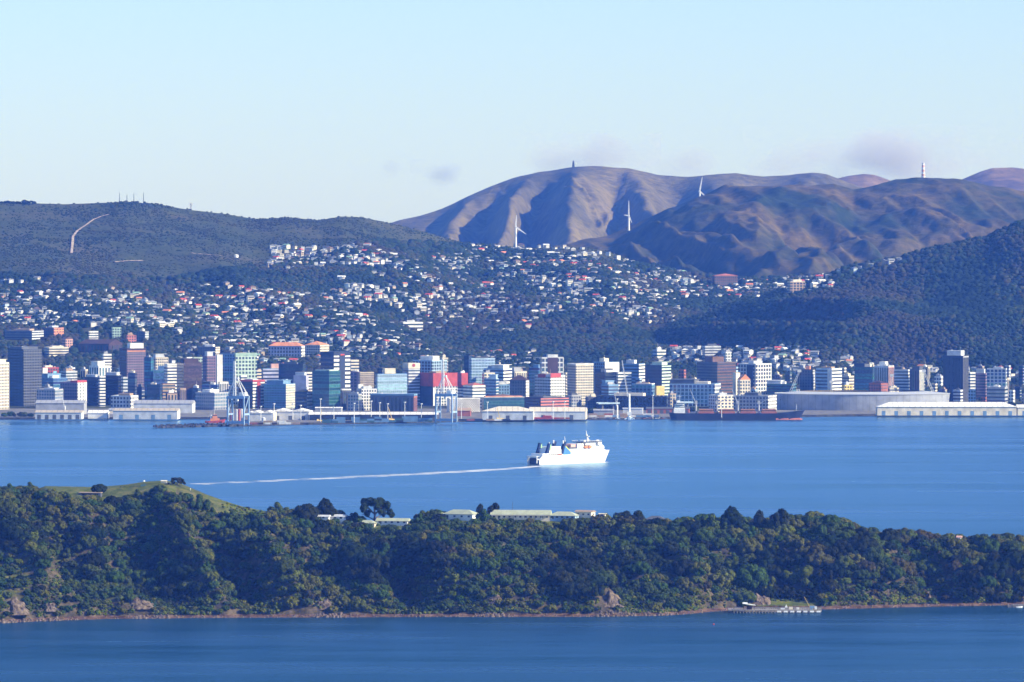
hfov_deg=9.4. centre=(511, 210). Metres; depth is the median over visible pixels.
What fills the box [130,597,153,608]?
rock outcrop
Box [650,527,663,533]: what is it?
tree
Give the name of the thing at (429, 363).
office building
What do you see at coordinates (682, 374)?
building
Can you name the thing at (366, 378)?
office building
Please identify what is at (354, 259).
distant houses
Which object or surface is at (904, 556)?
tree
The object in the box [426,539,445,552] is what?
tree
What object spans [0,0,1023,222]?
sky
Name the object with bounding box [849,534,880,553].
tree
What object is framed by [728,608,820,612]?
jetty
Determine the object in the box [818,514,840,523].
tree
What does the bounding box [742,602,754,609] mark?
shelter
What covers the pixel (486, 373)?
office building
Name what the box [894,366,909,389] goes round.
office building
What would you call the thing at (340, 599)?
tree
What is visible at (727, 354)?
office building
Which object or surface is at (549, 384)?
office building
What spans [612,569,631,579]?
tree
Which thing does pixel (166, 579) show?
tree
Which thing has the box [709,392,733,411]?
office building
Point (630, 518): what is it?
tree
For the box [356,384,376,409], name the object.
office building
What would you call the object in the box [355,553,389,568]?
tree
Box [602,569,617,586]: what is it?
tree
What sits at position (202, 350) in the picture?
office building
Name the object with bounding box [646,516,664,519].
island building
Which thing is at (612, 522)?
tree
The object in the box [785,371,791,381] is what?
building
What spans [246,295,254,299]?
house
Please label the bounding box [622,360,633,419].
harbour crane
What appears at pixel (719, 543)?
tree
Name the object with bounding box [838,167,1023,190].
hills
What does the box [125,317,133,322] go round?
house
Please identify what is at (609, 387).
office building
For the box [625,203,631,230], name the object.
wind turbine
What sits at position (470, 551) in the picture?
tree
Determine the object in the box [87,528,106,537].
tree
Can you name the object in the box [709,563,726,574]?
tree
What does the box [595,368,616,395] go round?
office building
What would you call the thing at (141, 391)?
building
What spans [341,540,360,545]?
tree
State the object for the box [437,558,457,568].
tree
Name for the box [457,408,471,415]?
warehouse
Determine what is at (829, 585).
tree
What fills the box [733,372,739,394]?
office building
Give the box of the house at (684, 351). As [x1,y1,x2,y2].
[681,349,687,354]
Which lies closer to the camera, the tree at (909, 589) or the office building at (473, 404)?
the tree at (909, 589)
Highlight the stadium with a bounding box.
[775,370,949,410]
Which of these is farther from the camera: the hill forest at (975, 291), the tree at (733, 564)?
the hill forest at (975, 291)
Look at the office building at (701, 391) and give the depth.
9389.30 m
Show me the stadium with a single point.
(852, 400)
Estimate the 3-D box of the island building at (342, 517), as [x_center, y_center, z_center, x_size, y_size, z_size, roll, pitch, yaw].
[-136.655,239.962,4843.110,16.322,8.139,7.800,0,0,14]
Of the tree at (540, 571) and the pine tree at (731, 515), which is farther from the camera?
the pine tree at (731, 515)
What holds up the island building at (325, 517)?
on the island terrain
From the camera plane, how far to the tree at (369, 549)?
4758.21 m
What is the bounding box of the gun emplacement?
[78,492,102,496]
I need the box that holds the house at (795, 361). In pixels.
[792,359,800,364]
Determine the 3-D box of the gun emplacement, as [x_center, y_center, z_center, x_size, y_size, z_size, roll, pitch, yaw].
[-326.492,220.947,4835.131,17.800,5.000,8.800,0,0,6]
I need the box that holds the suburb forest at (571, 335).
[0,200,821,401]
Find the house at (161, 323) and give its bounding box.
[156,321,165,326]
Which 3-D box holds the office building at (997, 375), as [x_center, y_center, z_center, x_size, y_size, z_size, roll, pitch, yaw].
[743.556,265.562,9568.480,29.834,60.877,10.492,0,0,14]
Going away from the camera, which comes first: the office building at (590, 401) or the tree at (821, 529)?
the tree at (821, 529)
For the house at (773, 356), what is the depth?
10238.72 m
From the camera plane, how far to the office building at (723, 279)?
12247.13 m
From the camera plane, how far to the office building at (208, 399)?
9292.26 m
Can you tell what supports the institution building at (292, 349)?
on the hills at (122, 244)
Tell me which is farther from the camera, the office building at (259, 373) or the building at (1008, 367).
the building at (1008, 367)
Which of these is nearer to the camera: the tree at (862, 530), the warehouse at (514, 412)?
the tree at (862, 530)
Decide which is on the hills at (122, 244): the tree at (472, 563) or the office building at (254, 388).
the office building at (254, 388)
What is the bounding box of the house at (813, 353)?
[810,351,818,356]
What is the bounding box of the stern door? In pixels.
[530,458,538,463]
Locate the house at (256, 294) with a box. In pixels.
[254,292,262,296]
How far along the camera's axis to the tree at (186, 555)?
4672.06 m
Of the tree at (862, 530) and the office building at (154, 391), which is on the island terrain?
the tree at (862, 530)
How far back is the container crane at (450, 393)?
8752.38 m
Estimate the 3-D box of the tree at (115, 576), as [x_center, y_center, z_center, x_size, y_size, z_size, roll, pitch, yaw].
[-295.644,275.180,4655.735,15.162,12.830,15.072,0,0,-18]
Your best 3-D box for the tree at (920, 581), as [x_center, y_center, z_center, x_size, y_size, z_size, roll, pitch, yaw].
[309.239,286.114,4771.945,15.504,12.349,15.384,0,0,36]
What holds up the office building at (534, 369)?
on the hills at (122, 244)
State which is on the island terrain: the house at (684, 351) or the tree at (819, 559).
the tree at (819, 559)
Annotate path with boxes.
[70,214,108,252]
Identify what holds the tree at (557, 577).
on the island terrain
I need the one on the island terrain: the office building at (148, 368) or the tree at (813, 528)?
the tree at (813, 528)
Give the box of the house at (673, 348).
[670,345,677,351]
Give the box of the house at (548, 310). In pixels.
[546,308,553,313]
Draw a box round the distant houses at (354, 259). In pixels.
[0,243,1018,375]
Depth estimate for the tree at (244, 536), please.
4735.19 m
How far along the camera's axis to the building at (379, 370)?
10038.77 m
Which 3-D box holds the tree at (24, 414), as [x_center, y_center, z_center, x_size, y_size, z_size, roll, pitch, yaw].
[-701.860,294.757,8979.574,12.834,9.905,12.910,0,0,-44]
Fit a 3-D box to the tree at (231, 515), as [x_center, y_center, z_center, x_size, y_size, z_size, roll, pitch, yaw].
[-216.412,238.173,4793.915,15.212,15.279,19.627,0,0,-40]
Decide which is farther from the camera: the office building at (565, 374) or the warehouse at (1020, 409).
the office building at (565, 374)
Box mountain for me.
[392,166,862,247]
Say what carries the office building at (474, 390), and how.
on the quay
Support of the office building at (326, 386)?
on the quay
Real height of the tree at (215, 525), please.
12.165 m
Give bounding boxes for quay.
[0,408,995,426]
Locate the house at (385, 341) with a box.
[382,339,389,344]
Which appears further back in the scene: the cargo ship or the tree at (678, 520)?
the cargo ship
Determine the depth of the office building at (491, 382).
9342.24 m
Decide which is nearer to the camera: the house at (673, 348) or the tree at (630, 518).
the tree at (630, 518)
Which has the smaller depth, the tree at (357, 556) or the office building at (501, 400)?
the tree at (357, 556)
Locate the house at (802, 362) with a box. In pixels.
[798,361,807,364]
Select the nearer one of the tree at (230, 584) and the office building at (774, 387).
the tree at (230, 584)
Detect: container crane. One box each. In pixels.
[226,361,249,424]
[435,359,456,422]
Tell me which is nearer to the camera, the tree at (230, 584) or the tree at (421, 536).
the tree at (230, 584)
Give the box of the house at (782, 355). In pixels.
[778,353,786,358]
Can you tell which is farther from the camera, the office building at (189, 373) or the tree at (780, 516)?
the office building at (189, 373)
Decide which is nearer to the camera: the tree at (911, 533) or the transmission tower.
the tree at (911, 533)
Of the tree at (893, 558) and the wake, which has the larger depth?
the wake
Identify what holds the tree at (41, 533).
on the island terrain
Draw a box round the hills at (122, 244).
[0,202,1023,408]
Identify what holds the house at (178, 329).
on the hills at (122, 244)
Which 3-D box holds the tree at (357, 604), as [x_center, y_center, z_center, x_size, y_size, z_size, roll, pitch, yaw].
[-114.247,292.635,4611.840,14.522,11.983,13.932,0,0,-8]
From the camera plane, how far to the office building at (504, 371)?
9657.10 m
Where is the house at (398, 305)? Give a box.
[394,302,401,307]
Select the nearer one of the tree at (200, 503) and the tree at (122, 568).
the tree at (122, 568)
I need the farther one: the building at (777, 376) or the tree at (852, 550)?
the building at (777, 376)
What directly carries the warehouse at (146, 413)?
on the quay
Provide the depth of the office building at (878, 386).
9346.77 m
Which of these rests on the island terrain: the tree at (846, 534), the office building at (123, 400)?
the tree at (846, 534)
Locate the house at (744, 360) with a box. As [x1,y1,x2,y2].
[741,358,748,362]
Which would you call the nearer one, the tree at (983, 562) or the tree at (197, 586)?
the tree at (197, 586)
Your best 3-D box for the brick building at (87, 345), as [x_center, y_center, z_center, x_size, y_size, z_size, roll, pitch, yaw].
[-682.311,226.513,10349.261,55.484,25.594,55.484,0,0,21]
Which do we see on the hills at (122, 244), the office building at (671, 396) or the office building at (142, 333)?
the office building at (142, 333)
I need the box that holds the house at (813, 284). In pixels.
[810,282,818,287]
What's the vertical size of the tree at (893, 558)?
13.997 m
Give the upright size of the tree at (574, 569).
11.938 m
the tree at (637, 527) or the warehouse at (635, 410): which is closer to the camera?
the tree at (637, 527)
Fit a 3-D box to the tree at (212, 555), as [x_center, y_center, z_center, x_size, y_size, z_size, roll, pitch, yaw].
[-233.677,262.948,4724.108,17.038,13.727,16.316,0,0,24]
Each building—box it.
[0,359,8,409]
[5,328,43,340]
[8,346,41,405]
[37,387,62,399]
[42,325,63,336]
[42,365,58,372]
[42,373,67,388]
[44,345,68,356]
[60,367,76,379]
[60,379,86,400]
[62,336,72,346]
[79,339,122,352]
[80,367,87,377]
[84,374,98,405]
[88,331,97,338]
[89,361,110,376]
[98,376,105,406]
[102,351,111,371]
[104,372,122,404]
[111,327,120,337]
[111,392,137,407]
[119,343,145,386]
[121,377,127,392]
[125,332,135,342]
[128,369,136,394]
[137,328,148,341]
[137,384,144,399]
[144,355,153,399]
[147,382,161,399]
[153,354,167,369]
[153,366,163,383]
[161,383,174,399]
[164,363,176,392]
[166,389,176,399]
[177,358,201,399]
[179,388,185,399]
[192,385,200,399]
[195,388,228,409]
[198,344,219,355]
[202,351,215,382]
[202,381,217,388]
[216,354,222,383]
[218,382,227,391]
[220,351,234,387]
[233,384,237,404]
[234,353,256,386]
[238,377,264,408]
[240,375,246,379]
[257,370,261,379]
[261,364,278,383]
[264,380,294,408]
[268,342,304,356]
[279,361,304,382]
[293,372,308,391]
[295,389,311,409]
[305,341,328,354]
[307,372,311,390]
[312,368,339,409]
[317,515,330,520]
[320,351,349,402]
[330,514,346,523]
[340,389,350,409]
[348,391,361,410]
[350,360,358,371]
[350,370,359,391]
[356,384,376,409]
[358,372,373,387]
[358,520,376,526]
[370,393,416,410]
[375,368,406,392]
[375,518,410,525]
[377,368,382,373]
[399,317,422,330]
[403,363,419,404]
[413,355,446,372]
[420,370,457,405]
[440,354,447,371]
[443,509,476,520]
[447,396,479,411]
[457,370,467,396]
[463,382,485,408]
[464,355,471,383]
[469,356,494,383]
[481,394,523,411]
[482,366,494,384]
[483,364,511,383]
[484,374,498,395]
[490,510,551,520]
[499,380,509,394]
[509,367,526,377]
[510,375,528,396]
[524,393,568,408]
[529,364,539,394]
[535,372,564,396]
[540,354,563,374]
[549,511,578,521]
[563,373,566,394]
[565,393,580,406]
[567,362,593,404]
[575,510,595,517]
[585,392,595,408]
[593,355,618,392]
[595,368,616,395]
[596,391,667,409]
[601,380,618,394]
[616,372,631,392]
[622,359,644,391]
[632,381,654,394]
[645,362,670,394]
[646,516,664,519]
[652,347,665,357]
[655,386,664,394]
[668,391,675,406]
[669,379,720,406]
[679,370,685,378]
[697,356,735,394]
[702,343,720,357]
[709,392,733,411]
[712,274,737,285]
[723,346,731,360]
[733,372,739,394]
[734,391,776,410]
[737,374,749,394]
[738,360,771,393]
[750,387,757,391]
[767,380,796,394]
[773,371,781,379]
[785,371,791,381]
[787,278,804,292]
[797,364,804,384]
[800,366,814,390]
[816,366,841,389]
[842,373,853,389]
[842,379,852,389]
[855,363,873,389]
[869,380,887,391]
[874,361,893,386]
[888,385,898,391]
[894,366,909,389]
[909,366,923,390]
[923,364,930,385]
[931,383,936,391]
[934,374,942,385]
[939,387,946,392]
[943,349,968,401]
[953,385,962,401]
[968,389,975,401]
[969,372,975,388]
[976,361,984,368]
[976,369,986,399]
[981,397,986,401]
[987,366,1006,386]
[987,384,1007,402]
[1005,365,1010,380]
[1009,390,1014,402]
[1015,387,1021,398]
[1018,365,1023,384]
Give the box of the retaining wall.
[733,607,821,611]
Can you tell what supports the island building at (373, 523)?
on the island terrain
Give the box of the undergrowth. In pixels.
[0,502,1015,618]
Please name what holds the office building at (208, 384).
on the hills at (122, 244)
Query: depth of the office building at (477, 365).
9704.12 m
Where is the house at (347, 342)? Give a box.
[342,340,349,344]
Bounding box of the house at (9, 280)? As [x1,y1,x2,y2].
[6,278,13,283]
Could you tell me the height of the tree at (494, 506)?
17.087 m
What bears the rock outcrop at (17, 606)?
on the island terrain
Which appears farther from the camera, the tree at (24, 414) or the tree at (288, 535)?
the tree at (24, 414)
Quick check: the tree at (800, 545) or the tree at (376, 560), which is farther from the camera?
the tree at (800, 545)
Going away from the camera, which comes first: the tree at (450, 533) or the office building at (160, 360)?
the tree at (450, 533)
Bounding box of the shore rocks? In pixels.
[0,602,1006,622]
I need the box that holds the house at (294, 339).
[290,338,298,341]
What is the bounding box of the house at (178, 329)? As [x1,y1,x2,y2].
[172,328,181,333]
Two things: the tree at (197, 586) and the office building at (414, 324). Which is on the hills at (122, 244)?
the office building at (414, 324)
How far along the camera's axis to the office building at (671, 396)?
9201.61 m
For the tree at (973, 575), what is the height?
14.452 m
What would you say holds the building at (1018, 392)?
on the hills at (122, 244)
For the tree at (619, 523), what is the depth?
4794.05 m
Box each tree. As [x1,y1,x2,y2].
[2,525,23,539]
[12,412,21,416]
[20,412,27,416]
[38,531,46,536]
[78,535,97,548]
[82,552,105,565]
[83,571,104,579]
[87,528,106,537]
[90,484,107,491]
[93,525,108,533]
[97,551,110,562]
[100,504,115,514]
[106,571,124,582]
[117,564,132,574]
[122,500,141,509]
[125,555,136,566]
[131,566,144,570]
[131,569,149,581]
[132,577,151,587]
[143,565,167,585]
[157,573,177,585]
[168,477,185,484]
[171,509,195,525]
[171,564,193,580]
[176,549,195,561]
[189,494,210,509]
[189,581,207,592]
[198,546,214,556]
[205,549,214,560]
[207,520,226,531]
[217,528,235,540]
[219,511,244,523]
[221,538,240,550]
[223,509,243,518]
[225,580,234,590]
[228,519,247,531]
[238,530,257,543]
[248,511,264,520]
[250,517,270,529]
[272,559,295,573]
[277,529,296,541]
[283,596,299,608]
[291,569,308,580]
[292,503,319,519]
[296,518,313,528]
[296,526,311,535]
[299,577,315,591]
[305,568,323,576]
[305,574,322,588]
[310,532,329,542]
[311,519,328,532]
[316,497,337,515]
[321,576,336,585]
[334,594,350,605]
[336,543,365,560]
[338,510,348,518]
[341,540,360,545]
[346,513,353,520]
[348,598,366,610]
[352,552,370,561]
[353,497,394,521]
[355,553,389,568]
[360,536,374,544]
[360,567,381,580]
[364,546,379,553]
[369,538,394,548]
[372,543,397,556]
[379,536,406,549]
[381,552,396,564]
[407,531,423,542]
[416,531,438,543]
[426,532,447,541]
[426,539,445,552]
[426,550,448,564]
[433,525,453,532]
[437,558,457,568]
[440,529,456,537]
[455,531,474,541]
[461,547,484,557]
[464,556,480,570]
[472,531,494,542]
[475,509,491,520]
[476,502,499,515]
[480,558,500,570]
[534,564,562,577]
[535,554,551,563]
[548,569,573,585]
[557,581,582,598]
[559,518,577,530]
[561,547,574,558]
[564,564,582,574]
[567,548,589,559]
[573,582,589,594]
[579,583,604,596]
[584,548,601,556]
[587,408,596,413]
[587,574,604,584]
[590,523,608,529]
[591,557,600,564]
[591,570,611,583]
[599,565,619,577]
[602,519,615,526]
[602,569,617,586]
[603,557,611,568]
[609,527,626,538]
[611,555,630,567]
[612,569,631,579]
[614,520,631,526]
[617,516,633,522]
[620,523,635,531]
[622,526,634,537]
[628,531,639,536]
[630,561,651,574]
[632,521,645,526]
[634,525,648,530]
[635,527,654,537]
[645,523,657,528]
[648,517,666,525]
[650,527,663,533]
[654,541,678,556]
[670,559,693,576]
[672,518,689,522]
[675,577,693,589]
[680,520,701,532]
[689,561,710,573]
[690,556,704,562]
[693,528,713,541]
[694,517,706,526]
[697,540,714,549]
[702,513,720,528]
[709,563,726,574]
[709,573,730,588]
[711,537,727,549]
[715,568,736,582]
[719,505,746,528]
[724,559,739,571]
[727,527,743,534]
[733,590,756,602]
[734,563,769,589]
[737,537,762,554]
[738,556,774,573]
[747,525,759,538]
[753,508,787,527]
[753,547,777,556]
[754,555,778,565]
[757,576,777,587]
[758,564,780,575]
[763,518,780,530]
[770,554,791,565]
[775,524,795,535]
[777,570,793,583]
[781,533,804,546]
[782,565,819,586]
[787,518,804,529]
[792,554,813,566]
[794,540,809,553]
[795,528,808,535]
[804,551,833,567]
[805,540,824,550]
[806,524,830,540]
[808,524,825,532]
[814,534,840,546]
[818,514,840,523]
[820,579,837,591]
[824,549,848,558]
[824,564,851,577]
[826,521,846,531]
[827,527,842,533]
[834,529,858,539]
[834,555,854,567]
[835,526,870,536]
[841,521,854,528]
[846,547,867,559]
[848,552,864,563]
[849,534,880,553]
[852,522,868,530]
[858,560,874,571]
[866,546,884,562]
[869,536,882,547]
[871,534,884,546]
[879,527,900,541]
[885,565,905,580]
[889,556,903,564]
[891,552,910,561]
[891,559,915,576]
[899,583,918,594]
[900,529,917,537]
[900,534,911,545]
[909,577,925,587]
[912,534,929,545]
[912,560,928,574]
[913,570,928,581]
[939,536,952,541]
[944,560,961,571]
[946,538,964,547]
[960,550,983,560]
[963,568,984,582]
[966,563,982,569]
[966,586,993,596]
[973,533,990,544]
[973,555,988,562]
[975,558,1011,568]
[977,538,1001,553]
[977,575,996,587]
[981,565,1013,580]
[987,533,1007,548]
[987,591,1005,602]
[1001,540,1022,550]
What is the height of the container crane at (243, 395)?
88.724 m
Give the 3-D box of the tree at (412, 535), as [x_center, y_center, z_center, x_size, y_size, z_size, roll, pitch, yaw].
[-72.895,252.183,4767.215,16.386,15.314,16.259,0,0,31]
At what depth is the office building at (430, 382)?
9492.84 m
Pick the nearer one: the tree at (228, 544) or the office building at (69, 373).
the tree at (228, 544)
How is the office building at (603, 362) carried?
on the hills at (122, 244)
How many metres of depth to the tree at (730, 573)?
4712.30 m
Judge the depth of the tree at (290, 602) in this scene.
4609.39 m
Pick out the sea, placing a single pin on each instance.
(954, 475)
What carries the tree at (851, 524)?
on the island terrain
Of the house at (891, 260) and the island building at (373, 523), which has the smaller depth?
the island building at (373, 523)
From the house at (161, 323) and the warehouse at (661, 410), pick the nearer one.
the warehouse at (661, 410)
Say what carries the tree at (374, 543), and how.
on the island terrain
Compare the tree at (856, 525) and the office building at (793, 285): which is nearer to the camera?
the tree at (856, 525)
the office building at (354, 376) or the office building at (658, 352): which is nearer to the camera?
the office building at (354, 376)
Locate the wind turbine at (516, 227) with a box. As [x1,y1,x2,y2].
[515,215,525,246]
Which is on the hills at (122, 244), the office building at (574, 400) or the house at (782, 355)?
the house at (782, 355)
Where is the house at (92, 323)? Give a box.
[89,321,95,326]
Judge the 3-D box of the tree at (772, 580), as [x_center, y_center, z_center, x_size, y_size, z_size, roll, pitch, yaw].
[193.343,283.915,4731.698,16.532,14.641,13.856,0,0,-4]
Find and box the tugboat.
[205,406,224,422]
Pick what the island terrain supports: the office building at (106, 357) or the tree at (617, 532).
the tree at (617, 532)
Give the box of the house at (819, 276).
[816,275,823,280]
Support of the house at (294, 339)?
on the hills at (122, 244)
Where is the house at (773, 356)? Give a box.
[770,355,778,359]
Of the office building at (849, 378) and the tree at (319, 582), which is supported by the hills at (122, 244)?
the office building at (849, 378)
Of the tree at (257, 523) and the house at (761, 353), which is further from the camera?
the house at (761, 353)
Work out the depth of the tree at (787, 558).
4754.12 m
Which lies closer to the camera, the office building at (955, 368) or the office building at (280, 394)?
the office building at (280, 394)
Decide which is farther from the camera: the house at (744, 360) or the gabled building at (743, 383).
the house at (744, 360)
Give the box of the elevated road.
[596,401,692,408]
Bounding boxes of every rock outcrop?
[7,597,29,614]
[45,602,56,611]
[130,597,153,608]
[313,598,331,609]
[486,595,501,602]
[602,590,623,606]
[751,593,770,604]
[925,591,931,599]
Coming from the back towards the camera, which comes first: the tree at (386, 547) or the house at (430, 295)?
the house at (430, 295)
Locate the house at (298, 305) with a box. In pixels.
[292,303,300,308]
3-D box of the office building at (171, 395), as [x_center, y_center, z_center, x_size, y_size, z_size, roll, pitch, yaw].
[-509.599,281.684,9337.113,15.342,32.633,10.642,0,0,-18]
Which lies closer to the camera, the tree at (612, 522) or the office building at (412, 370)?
the tree at (612, 522)
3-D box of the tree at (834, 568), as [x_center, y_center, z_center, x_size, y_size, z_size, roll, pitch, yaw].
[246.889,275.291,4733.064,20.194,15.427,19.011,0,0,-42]
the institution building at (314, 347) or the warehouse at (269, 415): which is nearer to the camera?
the warehouse at (269, 415)
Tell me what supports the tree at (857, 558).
on the island terrain
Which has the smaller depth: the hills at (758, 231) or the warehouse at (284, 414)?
the warehouse at (284, 414)
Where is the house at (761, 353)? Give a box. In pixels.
[758,351,766,355]
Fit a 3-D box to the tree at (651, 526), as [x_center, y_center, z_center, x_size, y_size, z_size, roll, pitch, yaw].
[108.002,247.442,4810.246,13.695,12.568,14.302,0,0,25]
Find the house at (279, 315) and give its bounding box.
[274,314,283,317]
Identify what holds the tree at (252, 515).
on the island terrain
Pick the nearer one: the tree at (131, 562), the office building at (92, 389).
the tree at (131, 562)
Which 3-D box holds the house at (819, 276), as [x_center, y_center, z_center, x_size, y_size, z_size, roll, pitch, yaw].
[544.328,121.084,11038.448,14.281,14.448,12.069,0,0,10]
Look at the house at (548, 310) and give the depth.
11300.00 m
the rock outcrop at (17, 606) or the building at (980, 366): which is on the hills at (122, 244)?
the building at (980, 366)
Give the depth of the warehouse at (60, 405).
9095.56 m
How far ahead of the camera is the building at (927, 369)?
9996.64 m
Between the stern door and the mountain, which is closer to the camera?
the stern door
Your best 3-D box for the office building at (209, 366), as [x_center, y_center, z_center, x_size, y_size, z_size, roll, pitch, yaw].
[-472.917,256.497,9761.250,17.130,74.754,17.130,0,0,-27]
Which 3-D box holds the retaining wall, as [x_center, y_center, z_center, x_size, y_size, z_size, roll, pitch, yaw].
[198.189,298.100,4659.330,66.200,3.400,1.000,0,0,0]
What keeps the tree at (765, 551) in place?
on the island terrain
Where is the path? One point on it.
(72, 242)
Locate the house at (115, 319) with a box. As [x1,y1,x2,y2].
[112,317,119,322]
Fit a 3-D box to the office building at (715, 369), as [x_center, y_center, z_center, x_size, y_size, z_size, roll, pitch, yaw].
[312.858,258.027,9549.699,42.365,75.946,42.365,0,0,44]
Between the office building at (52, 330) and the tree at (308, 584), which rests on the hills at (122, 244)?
the office building at (52, 330)
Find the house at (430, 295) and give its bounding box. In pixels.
[425,293,432,298]
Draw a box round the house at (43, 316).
[38,314,45,318]
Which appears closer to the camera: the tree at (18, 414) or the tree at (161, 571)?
the tree at (161, 571)
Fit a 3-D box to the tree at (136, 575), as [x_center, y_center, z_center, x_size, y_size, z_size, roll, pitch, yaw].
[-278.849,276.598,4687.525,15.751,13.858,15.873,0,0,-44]
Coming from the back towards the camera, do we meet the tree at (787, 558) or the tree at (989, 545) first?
the tree at (989, 545)
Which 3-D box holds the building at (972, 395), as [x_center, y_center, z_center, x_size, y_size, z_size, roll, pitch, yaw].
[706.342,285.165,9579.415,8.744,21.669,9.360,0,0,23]
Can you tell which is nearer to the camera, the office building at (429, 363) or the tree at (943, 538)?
the tree at (943, 538)
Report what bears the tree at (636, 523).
on the island terrain
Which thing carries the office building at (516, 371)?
on the hills at (122, 244)
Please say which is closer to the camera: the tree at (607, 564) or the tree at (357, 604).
the tree at (357, 604)
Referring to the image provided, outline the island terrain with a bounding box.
[0,481,1023,621]
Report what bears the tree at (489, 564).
on the island terrain
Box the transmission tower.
[921,163,924,177]
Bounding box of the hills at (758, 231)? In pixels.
[551,177,1023,276]
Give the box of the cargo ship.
[669,390,804,419]
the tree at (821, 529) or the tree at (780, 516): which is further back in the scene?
the tree at (780, 516)
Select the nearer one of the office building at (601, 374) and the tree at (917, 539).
the tree at (917, 539)
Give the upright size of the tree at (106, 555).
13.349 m
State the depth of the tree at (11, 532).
4675.54 m
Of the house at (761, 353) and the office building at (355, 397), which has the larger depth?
the house at (761, 353)
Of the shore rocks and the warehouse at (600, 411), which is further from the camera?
the warehouse at (600, 411)
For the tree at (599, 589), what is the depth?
4621.25 m
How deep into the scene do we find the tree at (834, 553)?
4742.20 m
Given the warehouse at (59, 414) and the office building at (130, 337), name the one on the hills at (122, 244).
the office building at (130, 337)
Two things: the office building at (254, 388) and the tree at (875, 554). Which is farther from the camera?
the office building at (254, 388)
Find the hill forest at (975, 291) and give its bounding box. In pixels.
[610,219,1023,400]
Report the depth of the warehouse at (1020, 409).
9049.22 m
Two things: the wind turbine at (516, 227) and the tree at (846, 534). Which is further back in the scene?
the wind turbine at (516, 227)
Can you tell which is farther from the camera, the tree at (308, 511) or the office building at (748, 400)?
the office building at (748, 400)
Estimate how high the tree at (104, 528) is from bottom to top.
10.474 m
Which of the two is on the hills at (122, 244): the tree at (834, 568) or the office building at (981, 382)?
the office building at (981, 382)
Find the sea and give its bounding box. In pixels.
[0,407,1023,681]
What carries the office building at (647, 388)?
on the hills at (122, 244)
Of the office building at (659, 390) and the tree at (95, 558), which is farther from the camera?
the office building at (659, 390)
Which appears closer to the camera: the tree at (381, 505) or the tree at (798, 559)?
the tree at (798, 559)
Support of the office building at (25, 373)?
on the hills at (122, 244)
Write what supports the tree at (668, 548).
on the island terrain
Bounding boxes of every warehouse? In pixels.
[35,400,86,413]
[35,410,83,418]
[88,410,109,418]
[113,408,179,418]
[133,400,195,412]
[250,410,276,420]
[273,408,312,419]
[308,412,438,419]
[315,407,342,411]
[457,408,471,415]
[482,406,534,419]
[529,407,587,419]
[593,409,613,414]
[622,408,642,413]
[646,407,689,413]
[876,402,1016,414]
[1016,404,1023,414]
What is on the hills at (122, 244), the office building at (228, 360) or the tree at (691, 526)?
the office building at (228, 360)
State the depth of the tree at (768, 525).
4837.89 m
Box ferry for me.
[527,431,608,464]
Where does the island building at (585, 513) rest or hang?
on the island terrain
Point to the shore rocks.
(315, 616)
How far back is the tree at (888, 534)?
4824.73 m
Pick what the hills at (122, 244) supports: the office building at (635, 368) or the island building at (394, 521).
the office building at (635, 368)
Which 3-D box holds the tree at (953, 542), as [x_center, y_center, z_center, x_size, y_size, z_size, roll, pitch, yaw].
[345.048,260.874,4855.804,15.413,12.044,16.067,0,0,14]
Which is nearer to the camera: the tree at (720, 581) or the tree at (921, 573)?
the tree at (720, 581)
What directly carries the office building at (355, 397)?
on the quay
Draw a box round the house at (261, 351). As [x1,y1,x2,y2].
[256,350,264,354]
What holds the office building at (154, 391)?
on the hills at (122, 244)
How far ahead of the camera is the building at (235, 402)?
9535.68 m
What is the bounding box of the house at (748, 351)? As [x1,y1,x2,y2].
[743,349,752,356]
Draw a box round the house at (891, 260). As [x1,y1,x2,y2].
[888,258,894,264]
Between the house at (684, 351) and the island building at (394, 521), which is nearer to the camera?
the island building at (394, 521)
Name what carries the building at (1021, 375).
on the hills at (122, 244)
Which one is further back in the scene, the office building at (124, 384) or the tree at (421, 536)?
the office building at (124, 384)
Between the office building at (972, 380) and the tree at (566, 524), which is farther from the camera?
the office building at (972, 380)
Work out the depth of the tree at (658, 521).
4823.48 m
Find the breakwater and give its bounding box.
[153,422,228,427]
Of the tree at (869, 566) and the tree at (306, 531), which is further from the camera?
the tree at (306, 531)
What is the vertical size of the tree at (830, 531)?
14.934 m
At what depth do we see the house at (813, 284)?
10980.90 m

